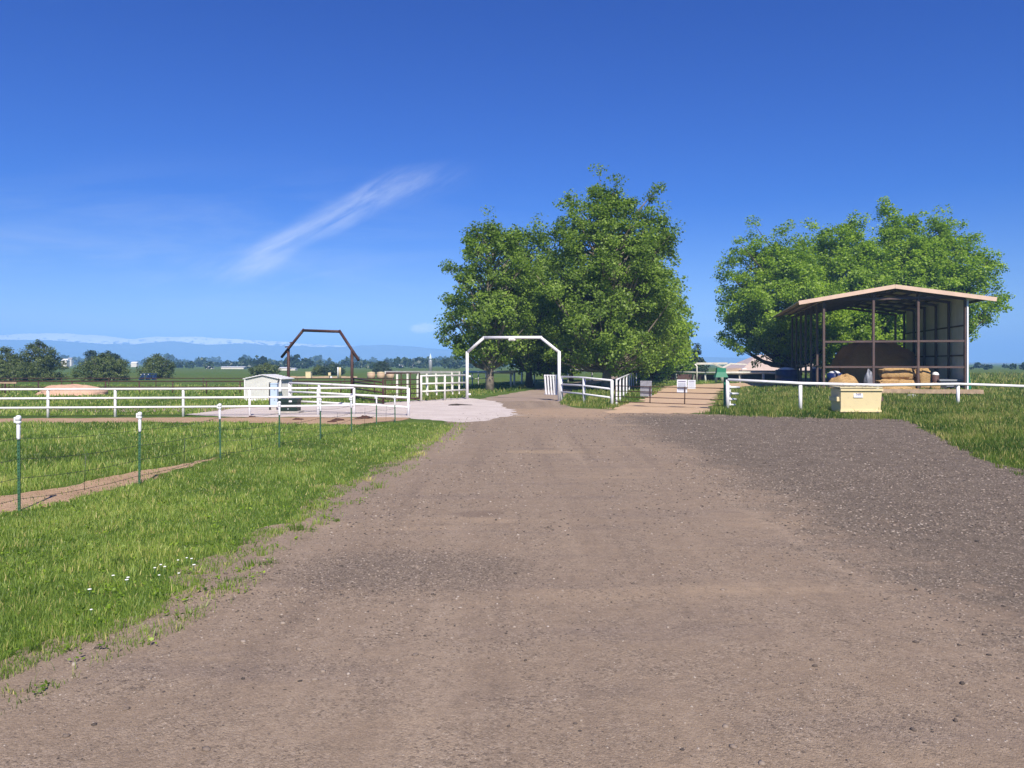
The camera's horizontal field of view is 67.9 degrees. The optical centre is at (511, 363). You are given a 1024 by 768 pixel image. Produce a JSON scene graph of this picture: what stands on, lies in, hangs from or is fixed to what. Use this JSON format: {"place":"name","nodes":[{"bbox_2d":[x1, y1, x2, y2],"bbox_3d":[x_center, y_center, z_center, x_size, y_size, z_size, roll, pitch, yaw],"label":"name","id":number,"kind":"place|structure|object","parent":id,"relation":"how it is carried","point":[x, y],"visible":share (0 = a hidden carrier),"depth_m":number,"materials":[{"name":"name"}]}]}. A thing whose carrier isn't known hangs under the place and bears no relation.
{"place":"outdoors","nodes":[
{"label":"outdoors","id":0,"kind":"place"},
{"bbox_2d":[61,359,69,367],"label":"farm building","id":1,"kind":"structure","parent":0,"point":[68,361],"depth_m":419.43,"materials":[{"name":"white metal"}]},
{"bbox_2d":[131,362,138,366],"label":"farm building","id":2,"kind":"structure","parent":0,"point":[134,364],"depth_m":498.50,"materials":[{"name":"white metal"}]},
{"bbox_2d":[17,407,256,412],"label":"paddock track","id":3,"kind":"structure","parent":0,"point":[164,409],"depth_m":40.10,"materials":[{"name":"brown soil"}]},
{"bbox_2d":[0,419,303,494],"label":"paddock grass","id":4,"kind":"structure","parent":0,"point":[100,443],"depth_m":22.34,"materials":[{"name":"green plant"}]},
{"bbox_2d":[0,333,346,346],"bbox_3d":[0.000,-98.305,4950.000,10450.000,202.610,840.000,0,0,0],"label":"snowy mountains","id":5,"kind":"structure","parent":0,"point":[97,339],"depth_m":4924.11,"materials":[{"name":"white snow"}]},
{"bbox_2d":[221,366,246,368],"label":"farm building","id":6,"kind":"structure","parent":0,"point":[233,367],"depth_m":328.06,"materials":[{"name":"white metal"}]},
{"bbox_2d":[278,367,290,370],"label":"farm building","id":7,"kind":"structure","parent":0,"point":[284,368],"depth_m":258.50,"materials":[{"name":"white metal"}]},
{"bbox_2d":[290,376,356,377],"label":"containment wall","id":8,"kind":"structure","parent":0,"point":[322,376],"depth_m":123.85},
{"bbox_2d":[429,354,431,374],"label":"silver tower","id":9,"kind":"structure","parent":0,"point":[430,363],"depth_m":149.68,"materials":[{"name":"metal"}]},
{"bbox_2d":[0,340,996,362],"bbox_3d":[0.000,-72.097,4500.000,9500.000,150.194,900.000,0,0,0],"label":"hills","id":10,"kind":"structure","parent":0,"point":[185,350],"depth_m":4393.87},
{"bbox_2d":[0,364,1023,659],"bbox_3d":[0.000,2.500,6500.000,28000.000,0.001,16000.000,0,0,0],"label":"ground","id":11,"kind":"structure","parent":0,"point":[358,372],"depth_m":23.37,"materials":[{"name":"green plant"}]},
{"bbox_2d":[0,382,16,393],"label":"hitching rail","id":12,"kind":"object","parent":11,"relation":"on","point":[5,383],"visible":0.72,"depth_m":59.94,"materials":[{"name":"beige wood"}]},
{"bbox_2d":[0,346,27,379],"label":"bush","id":13,"kind":"object","parent":11,"relation":"on","point":[7,356],"visible":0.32,"depth_m":107.56,"materials":[{"name":"green plant"}]},
{"bbox_2d":[0,357,48,380],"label":"bush","id":14,"kind":"object","parent":11,"relation":"on","point":[19,370],"visible":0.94,"depth_m":104.50,"materials":[{"name":"green plant"}]},
{"bbox_2d":[12,339,69,380],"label":"bush","id":15,"kind":"object","parent":11,"relation":"on","point":[45,363],"visible":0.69,"depth_m":109.80,"materials":[{"name":"green plant"}]},
{"bbox_2d":[35,384,107,395],"bbox_3d":[-34.742,2.089,59.951,5.301,0.900,3.644,0,0,0],"label":"dirt mound","id":16,"kind":"object","parent":11,"relation":"on","point":[76,392],"visible":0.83,"depth_m":58.89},
{"bbox_2d":[83,350,96,372],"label":"tree","id":17,"kind":"object","parent":11,"relation":"on","point":[91,353],"visible":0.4,"depth_m":184.35,"materials":[{"name":"green plant"}]},
{"bbox_2d":[70,352,131,380],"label":"bush","id":18,"kind":"object","parent":11,"relation":"on","point":[100,367],"visible":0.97,"depth_m":108.79,"materials":[{"name":"green plant"}]},
{"bbox_2d":[0,458,212,513],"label":"bare dirt under wire","id":19,"kind":"structure","parent":11,"relation":"on","point":[50,497],"depth_m":14.89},
{"bbox_2d":[0,458,209,508],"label":"dirt weeds","id":20,"kind":"object","parent":19,"relation":"on","point":[98,484],"visible":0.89,"depth_m":15.45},
{"bbox_2d":[104,350,121,365],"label":"tree","id":21,"kind":"object","parent":11,"relation":"on","point":[112,354],"visible":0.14,"depth_m":190.11,"materials":[{"name":"green plant"}]},
{"bbox_2d":[139,373,156,379],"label":"bleacher","id":22,"kind":"object","parent":11,"relation":"on","point":[148,376],"visible":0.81,"depth_m":113.77,"materials":[{"name":"blue paint"}]},
{"bbox_2d":[134,353,176,377],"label":"bush","id":23,"kind":"object","parent":11,"relation":"on","point":[161,369],"visible":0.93,"depth_m":124.07,"materials":[{"name":"green plant"}]},
{"bbox_2d":[0,387,354,417],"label":"pipe fence","id":24,"kind":"object","parent":11,"relation":"on","point":[47,398],"visible":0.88,"depth_m":35.50,"materials":[{"name":"white metal"}]},
{"bbox_2d":[0,495,367,692],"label":"clover leaves","id":25,"kind":"object","parent":11,"relation":"on","point":[108,607],"visible":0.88,"depth_m":9.15,"materials":[{"name":"green plant"}]},
{"bbox_2d":[0,381,374,393],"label":"rail fence","id":26,"kind":"object","parent":11,"relation":"on","point":[168,381],"visible":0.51,"depth_m":61.93,"materials":[{"name":"wood"}]},
{"bbox_2d":[0,378,391,386],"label":"rail fence","id":27,"kind":"object","parent":11,"relation":"on","point":[178,378],"visible":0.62,"depth_m":77.94,"materials":[{"name":"wood"}]},
{"bbox_2d":[0,395,395,510],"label":"wire fence","id":28,"kind":"object","parent":11,"relation":"on","point":[17,419],"visible":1,"depth_m":15.62,"materials":[{"name":"green metal"}]},
{"bbox_2d":[0,417,408,424],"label":"dirt strip","id":29,"kind":"object","parent":11,"relation":"on","point":[289,420],"visible":0.71,"depth_m":33.58,"materials":[{"name":"brown soil"}]},
{"bbox_2d":[354,415,371,418],"bbox_3d":[-6.666,2.420,34.181,0.821,0.173,0.492,0,0,-15],"label":"soil clod","id":30,"kind":"object","parent":29,"relation":"on","point":[365,417],"visible":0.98,"depth_m":34.05,"materials":[{"name":"brown soil"}]},
{"bbox_2d":[0,422,469,711],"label":"verge grass","id":31,"kind":"structure","parent":11,"relation":"on","point":[98,509],"depth_m":11.46,"materials":[{"name":"green plant"}]},
{"bbox_2d":[0,383,492,415],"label":"field grass","id":32,"kind":"structure","parent":11,"relation":"on","point":[120,402],"depth_m":50.43,"materials":[{"name":"green plant"}]},
{"bbox_2d":[10,353,508,368],"bbox_3d":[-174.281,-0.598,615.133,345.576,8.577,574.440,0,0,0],"label":"distant woods","id":33,"kind":"object","parent":11,"relation":"on","point":[418,362],"visible":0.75,"depth_m":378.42,"materials":[{"name":"green plant"}]},
{"bbox_2d":[247,362,281,375],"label":"bush","id":34,"kind":"object","parent":11,"relation":"on","point":[265,368],"visible":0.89,"depth_m":142.94,"materials":[{"name":"green plant"}]},
{"bbox_2d":[243,374,293,400],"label":"metal shed","id":35,"kind":"structure","parent":11,"relation":"on","point":[263,380],"depth_m":50.31,"materials":[{"name":"white paint"}]},
{"bbox_2d":[305,372,311,377],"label":"storage tank","id":36,"kind":"object","parent":11,"relation":"on","point":[308,374],"visible":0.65,"depth_m":120.58,"materials":[{"name":"beige metal"}]},
{"bbox_2d":[309,364,326,374],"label":"bush","id":37,"kind":"object","parent":11,"relation":"on","point":[317,370],"visible":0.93,"depth_m":157.46,"materials":[{"name":"green plant"}]},
{"bbox_2d":[280,329,359,393],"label":"rusty arch","id":38,"kind":"structure","parent":11,"relation":"on","point":[352,353],"depth_m":53.86,"materials":[{"name":"brown metal"}]},
{"bbox_2d":[320,361,345,374],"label":"bush","id":39,"kind":"object","parent":11,"relation":"on","point":[331,368],"visible":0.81,"depth_m":156.90,"materials":[{"name":"green plant"}]},
{"bbox_2d":[337,367,340,377],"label":"separator stack","id":40,"kind":"object","parent":11,"relation":"on","point":[338,372],"visible":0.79,"depth_m":122.89,"materials":[{"name":"beige metal"}]},
{"bbox_2d":[189,398,516,421],"bbox_3d":[-7.812,2.492,43.584,16.241,0.001,23.268,0,0,0],"label":"crushed stone apron","id":41,"kind":"object","parent":11,"relation":"on","point":[441,409],"visible":0.85,"depth_m":39.21,"materials":[{"name":"grey gravel"}]},
{"bbox_2d":[269,382,278,409],"bbox_3d":[-12.728,1.780,40.597,0.480,1.500,0.345,0,0,0],"label":"utility pedestal","id":42,"kind":"object","parent":41,"relation":"on","point":[273,392],"visible":0.76,"depth_m":40.45,"materials":[{"name":"white metal"}]},
{"bbox_2d":[276,398,303,412],"bbox_3d":[-11.188,2.135,38.300,1.150,0.730,1.000,0,0,0],"label":"transformer","id":43,"kind":"object","parent":41,"relation":"on","point":[290,401],"visible":0.8,"depth_m":37.92,"materials":[{"name":"green metal"}]},
{"bbox_2d":[288,382,409,415],"bbox_3d":[-8.166,1.830,37.487,7.291,1.740,0.156,0,0,25],"label":"pipe fence","id":44,"kind":"object","parent":41,"relation":"on","point":[407,397],"visible":0.67,"depth_m":37.17,"materials":[{"name":"white metal"}]},
{"bbox_2d":[385,372,419,400],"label":"pipe gate","id":45,"kind":"structure","parent":41,"relation":"on","point":[410,384],"depth_m":48.62,"materials":[{"name":"grey metal"}]},
{"bbox_2d":[353,378,383,403],"bbox_3d":[-9.478,1.850,49.800,0.142,1.700,7.280,0,0,-26],"label":"rail fence","id":46,"kind":"object","parent":11,"relation":"on","point":[382,392],"visible":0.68,"depth_m":48.82,"materials":[{"name":"metal"}]},
{"bbox_2d":[367,372,374,377],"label":"storage tank","id":47,"kind":"object","parent":11,"relation":"on","point":[370,374],"visible":0.86,"depth_m":118.47,"materials":[{"name":"beige metal"}]},
{"bbox_2d":[377,372,384,377],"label":"storage tank","id":48,"kind":"object","parent":11,"relation":"on","point":[380,374],"visible":0.88,"depth_m":118.45,"materials":[{"name":"beige metal"}]},
{"bbox_2d":[372,360,394,373],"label":"bush","id":49,"kind":"object","parent":11,"relation":"on","point":[381,367],"visible":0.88,"depth_m":181.72,"materials":[{"name":"green plant"}]},
{"bbox_2d":[386,374,393,378],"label":"storage tank","id":50,"kind":"object","parent":11,"relation":"on","point":[390,376],"visible":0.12,"depth_m":118.51,"materials":[{"name":"beige metal"}]},
{"bbox_2d":[385,371,459,396],"bbox_3d":[-6.627,1.510,57.945,0.939,1.980,15.321,0,0,14],"label":"corral fence","id":51,"kind":"object","parent":11,"relation":"on","point":[432,372],"visible":0.46,"depth_m":57.12,"materials":[{"name":"white metal"}]},
{"bbox_2d":[460,372,485,385],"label":"paddock fence","id":52,"kind":"object","parent":11,"relation":"on","point":[472,378],"visible":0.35,"depth_m":82.90,"materials":[{"name":"white metal"}]},
{"bbox_2d":[433,205,545,390],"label":"cottonwood tree","id":53,"kind":"object","parent":11,"relation":"on","point":[491,314],"visible":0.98,"depth_m":67.01,"materials":[{"name":"green plant"}]},
{"bbox_2d":[0,401,1023,767],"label":"gravel drive","id":54,"kind":"structure","parent":11,"relation":"on","point":[424,711],"depth_m":7.15,"materials":[{"name":"brown gravel"}]},
{"bbox_2d":[466,336,560,400],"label":"entry arch","id":55,"kind":"structure","parent":11,"relation":"on","point":[511,338],"depth_m":51.24,"materials":[{"name":"white paint"}]},
{"bbox_2d":[420,374,465,401],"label":"swing gate","id":56,"kind":"structure","parent":55,"relation":"attached to","point":[444,383],"depth_m":50.89,"materials":[{"name":"white metal"}]},
{"bbox_2d":[544,375,556,394],"bbox_3d":[2.585,1.450,51.005,0.130,1.350,1.225,0,0,-39],"label":"gate leaf","id":57,"kind":"object","parent":55,"relation":"attached to","point":[554,392],"visible":1,"depth_m":50.94,"materials":[{"name":"white paint"}]},
{"bbox_2d":[473,213,568,386],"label":"cottonwood tree","id":58,"kind":"object","parent":11,"relation":"on","point":[531,362],"visible":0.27,"depth_m":77.54,"materials":[{"name":"green plant"}]},
{"bbox_2d":[463,369,592,387],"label":"paddock fence","id":59,"kind":"object","parent":11,"relation":"on","point":[504,372],"visible":0.41,"depth_m":75.92,"materials":[{"name":"white paint"}]},
{"bbox_2d":[423,380,662,408],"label":"lane grass","id":60,"kind":"structure","parent":11,"relation":"on","point":[600,402],"depth_m":57.91,"materials":[{"name":"green plant"}]},
{"bbox_2d":[480,376,621,401],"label":"tree lined lane","id":61,"kind":"structure","parent":11,"relation":"on","point":[534,395],"depth_m":58.65,"materials":[{"name":"beige soil"}]},
{"bbox_2d":[530,264,581,383],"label":"cottonwood tree","id":62,"kind":"object","parent":11,"relation":"on","point":[565,369],"visible":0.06,"depth_m":89.09,"materials":[{"name":"green plant"}]},
{"bbox_2d":[539,282,584,381],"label":"cottonwood tree","id":63,"kind":"object","parent":11,"relation":"on","point":[574,373],"visible":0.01,"depth_m":102.97,"materials":[{"name":"green plant"}]},
{"bbox_2d":[561,376,613,404],"bbox_3d":[4.539,1.760,47.005,0.194,1.880,6.677,0,0,-23],"label":"pipe fence","id":64,"kind":"object","parent":11,"relation":"on","point":[611,389],"visible":0.89,"depth_m":46.52,"materials":[{"name":"white metal"}]},
{"bbox_2d":[522,163,687,389],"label":"cottonwood tree","id":65,"kind":"object","parent":11,"relation":"on","point":[616,340],"visible":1,"depth_m":66.84,"materials":[{"name":"green plant"}]},
{"bbox_2d":[616,373,636,404],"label":"lane fence","id":66,"kind":"object","parent":11,"relation":"on","point":[628,375],"visible":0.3,"depth_m":55.20,"materials":[{"name":"white metal"}]},
{"bbox_2d":[561,224,693,386],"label":"cottonwood tree","id":67,"kind":"object","parent":11,"relation":"on","point":[645,368],"visible":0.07,"depth_m":78.83,"materials":[{"name":"green plant"}]},
{"bbox_2d":[619,259,698,382],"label":"cottonwood tree","id":68,"kind":"object","parent":11,"relation":"on","point":[669,364],"visible":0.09,"depth_m":89.75,"materials":[{"name":"green plant"}]},
{"bbox_2d":[632,294,699,380],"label":"cottonwood tree","id":69,"kind":"object","parent":11,"relation":"on","point":[651,378],"visible":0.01,"depth_m":104.06,"materials":[{"name":"green plant"}]},
{"bbox_2d":[615,385,722,405],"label":"pipe gate","id":70,"kind":"structure","parent":11,"relation":"on","point":[684,398],"depth_m":42.73,"materials":[{"name":"metal"}]},
{"bbox_2d":[640,381,651,396],"bbox_3d":[7.668,1.454,43.490,0.687,0.893,0.020,0,0,28],"label":"gate sign","id":71,"kind":"object","parent":70,"relation":"attached to","point":[645,383],"visible":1,"depth_m":43.49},
{"bbox_2d":[677,380,686,392],"bbox_3d":[9.506,1.286,42.498,0.582,0.738,0.024,0,0,28],"label":"gate sign","id":72,"kind":"object","parent":70,"relation":"attached to","point":[681,383],"visible":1,"depth_m":42.50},
{"bbox_2d":[688,380,695,388],"bbox_3d":[9.964,1.176,42.168,0.444,0.488,0.024,0,0,28],"label":"gate sign","id":73,"kind":"object","parent":70,"relation":"attached to","point":[692,383],"visible":1,"depth_m":42.14,"materials":[{"name":"white metal"}]},
{"bbox_2d":[647,295,694,379],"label":"cottonwood tree","id":74,"kind":"object","parent":11,"relation":"on","point":[658,376],"visible":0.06,"depth_m":116.42,"materials":[{"name":"green plant"}]},
{"bbox_2d":[673,355,697,373],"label":"cottonwood tree","id":75,"kind":"object","parent":11,"relation":"on","point":[689,366],"visible":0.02,"depth_m":129.08,"materials":[{"name":"green plant"}]},
{"bbox_2d":[685,343,710,371],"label":"young tree","id":76,"kind":"object","parent":11,"relation":"on","point":[702,368],"visible":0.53,"depth_m":149.52,"materials":[{"name":"green plant"}]},
{"bbox_2d":[694,362,746,382],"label":"canopy frame","id":77,"kind":"object","parent":11,"relation":"on","point":[713,363],"visible":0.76,"depth_m":96.93,"materials":[{"name":"white paint"}]},
{"bbox_2d":[714,368,727,406],"bbox_3d":[11.237,1.418,40.900,0.680,2.365,0.440,0,0,0],"label":"hooded box","id":78,"kind":"object","parent":11,"relation":"on","point":[720,372],"visible":0.86,"depth_m":40.89,"materials":[{"name":"green metal"}]},
{"bbox_2d":[668,374,774,380],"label":"dark kick board","id":79,"kind":"object","parent":11,"relation":"on","point":[732,376],"visible":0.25,"depth_m":110.46,"materials":[{"name":"wood"}]},
{"bbox_2d":[675,371,774,383],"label":"arena fence","id":80,"kind":"object","parent":11,"relation":"on","point":[733,372],"visible":0.56,"depth_m":95.90,"materials":[{"name":"white paint"}]},
{"bbox_2d":[729,385,739,405],"bbox_3d":[12.020,1.900,41.350,0.965,1.400,0.257,0,0,-39],"label":"stub fence","id":81,"kind":"object","parent":11,"relation":"on","point":[730,393],"visible":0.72,"depth_m":41.14,"materials":[{"name":"white metal"}]},
{"bbox_2d":[775,367,797,386],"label":"water tank","id":82,"kind":"object","parent":11,"relation":"on","point":[786,374],"visible":0.78,"depth_m":81.09,"materials":[{"name":"blue plastic"}]},
{"bbox_2d":[710,215,867,381],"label":"cottonwood tree","id":83,"kind":"object","parent":11,"relation":"on","point":[753,309],"visible":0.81,"depth_m":99.78,"materials":[{"name":"green plant"}]},
{"bbox_2d":[812,367,821,385],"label":"water tank","id":84,"kind":"object","parent":11,"relation":"on","point":[814,374],"visible":0.52,"depth_m":83.52,"materials":[{"name":"blue plastic"}]},
{"bbox_2d":[827,371,841,381],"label":"water tank","id":85,"kind":"object","parent":11,"relation":"on","point":[831,374],"visible":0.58,"depth_m":75.56,"materials":[{"name":"blue plastic"}]},
{"bbox_2d":[828,373,857,387],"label":"loose hay","id":86,"kind":"object","parent":11,"relation":"on","point":[845,378],"visible":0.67,"depth_m":70.30},
{"bbox_2d":[787,210,902,372],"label":"cottonwood tree","id":87,"kind":"object","parent":11,"relation":"on","point":[842,264],"visible":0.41,"depth_m":101.73,"materials":[{"name":"green plant"}]},
{"bbox_2d":[829,385,882,413],"bbox_3d":[17.291,1.810,38.195,2.310,1.380,1.350,0,0,0],"label":"dumpster","id":88,"kind":"object","parent":11,"relation":"on","point":[857,398],"visible":0.97,"depth_m":37.66,"materials":[{"name":"beige metal"}]},
{"bbox_2d":[699,384,1023,475],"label":"rough grass","id":89,"kind":"structure","parent":11,"relation":"on","point":[942,411],"depth_m":36.98,"materials":[{"name":"green plant"}]},
{"bbox_2d":[830,339,915,382],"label":"hay stack","id":90,"kind":"object","parent":11,"relation":"on","point":[886,354],"visible":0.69,"depth_m":79.12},
{"bbox_2d":[726,378,1023,409],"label":"rail fence","id":91,"kind":"object","parent":11,"relation":"on","point":[800,384],"visible":0.69,"depth_m":40.52,"materials":[{"name":"white metal"}]},
{"bbox_2d":[772,284,996,388],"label":"hay shed","id":92,"kind":"structure","parent":11,"relation":"on","point":[935,330],"depth_m":73.17,"materials":[{"name":"beige metal"}]},
{"bbox_2d":[863,369,872,383],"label":"plastic wrap","id":93,"kind":"object","parent":92,"relation":"attached to","point":[868,377],"visible":0.66,"depth_m":69.73,"materials":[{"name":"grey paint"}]},
{"bbox_2d":[875,379,915,387],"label":"hay bale","id":94,"kind":"object","parent":11,"relation":"on","point":[887,381],"visible":0.48,"depth_m":69.63},
{"bbox_2d":[878,368,915,378],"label":"hay bale","id":95,"kind":"object","parent":94,"relation":"on","point":[896,373],"visible":0.91,"depth_m":69.74},
{"bbox_2d":[879,386,915,388],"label":"loose hay","id":96,"kind":"object","parent":11,"relation":"on","point":[895,387],"visible":0.2,"depth_m":67.78},
{"bbox_2d":[853,196,960,346],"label":"cottonwood tree","id":97,"kind":"object","parent":11,"relation":"on","point":[913,243],"visible":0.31,"depth_m":102.67,"materials":[{"name":"green plant"}]},
{"bbox_2d":[914,368,930,388],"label":"hay bale","id":98,"kind":"object","parent":11,"relation":"on","point":[925,373],"visible":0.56,"depth_m":69.15},
{"bbox_2d":[882,389,983,395],"bbox_3d":[30.707,2.232,56.750,7.991,0.565,0.590,0,0,11],"label":"feed bunk","id":99,"kind":"object","parent":11,"relation":"on","point":[953,391],"visible":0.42,"depth_m":56.40,"materials":[{"name":"beige concrete"}]},
{"bbox_2d":[932,372,938,382],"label":"feed drum","id":100,"kind":"object","parent":11,"relation":"on","point":[935,376],"visible":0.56,"depth_m":69.91,"materials":[{"name":"white plastic"}]},
{"bbox_2d":[938,379,961,388],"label":"farm implement","id":101,"kind":"object","parent":11,"relation":"on","point":[948,381],"visible":0.46,"depth_m":69.12,"materials":[{"name":"silver metal"}]},
{"bbox_2d":[899,203,1015,342],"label":"cottonwood tree","id":102,"kind":"object","parent":11,"relation":"on","point":[972,275],"visible":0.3,"depth_m":104.22,"materials":[{"name":"green plant"}]},
{"bbox_2d":[969,362,1023,369],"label":"distant hedges","id":103,"kind":"object","parent":11,"relation":"on","point":[984,366],"visible":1,"depth_m":296.33,"materials":[{"name":"green plant"}]},
{"bbox_2d":[0,0,1023,362],"label":"sky","id":104,"kind":"structure","parent":0,"point":[266,170],"materials":[{"name":"blue"}]},
{"bbox_2d":[35,361,1021,363],"bbox_3d":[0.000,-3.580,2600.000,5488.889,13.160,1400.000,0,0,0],"label":"terrain","id":105,"kind":"structure","parent":0,"point":[728,363],"depth_m":2376.08,"materials":[{"name":"green plant"}]},
{"bbox_2d":[604,383,774,413],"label":"sandy track","id":106,"kind":"structure","parent":0,"point":[655,406],"depth_m":49.41,"materials":[{"name":"beige sand"}]},
{"bbox_2d":[662,377,774,384],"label":"arena grass","id":107,"kind":"structure","parent":0,"point":[672,382],"depth_m":99.61,"materials":[{"name":"green plant"}]},
{"bbox_2d":[715,355,815,374],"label":"barn","id":108,"kind":"structure","parent":0,"point":[749,366],"depth_m":166.18,"materials":[{"name":"beige metal"}]},
{"bbox_2d":[802,371,1023,389],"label":"rough grass","id":109,"kind":"structure","parent":0,"point":[1014,378],"depth_m":102.11,"materials":[{"name":"green plant"}]}
]}

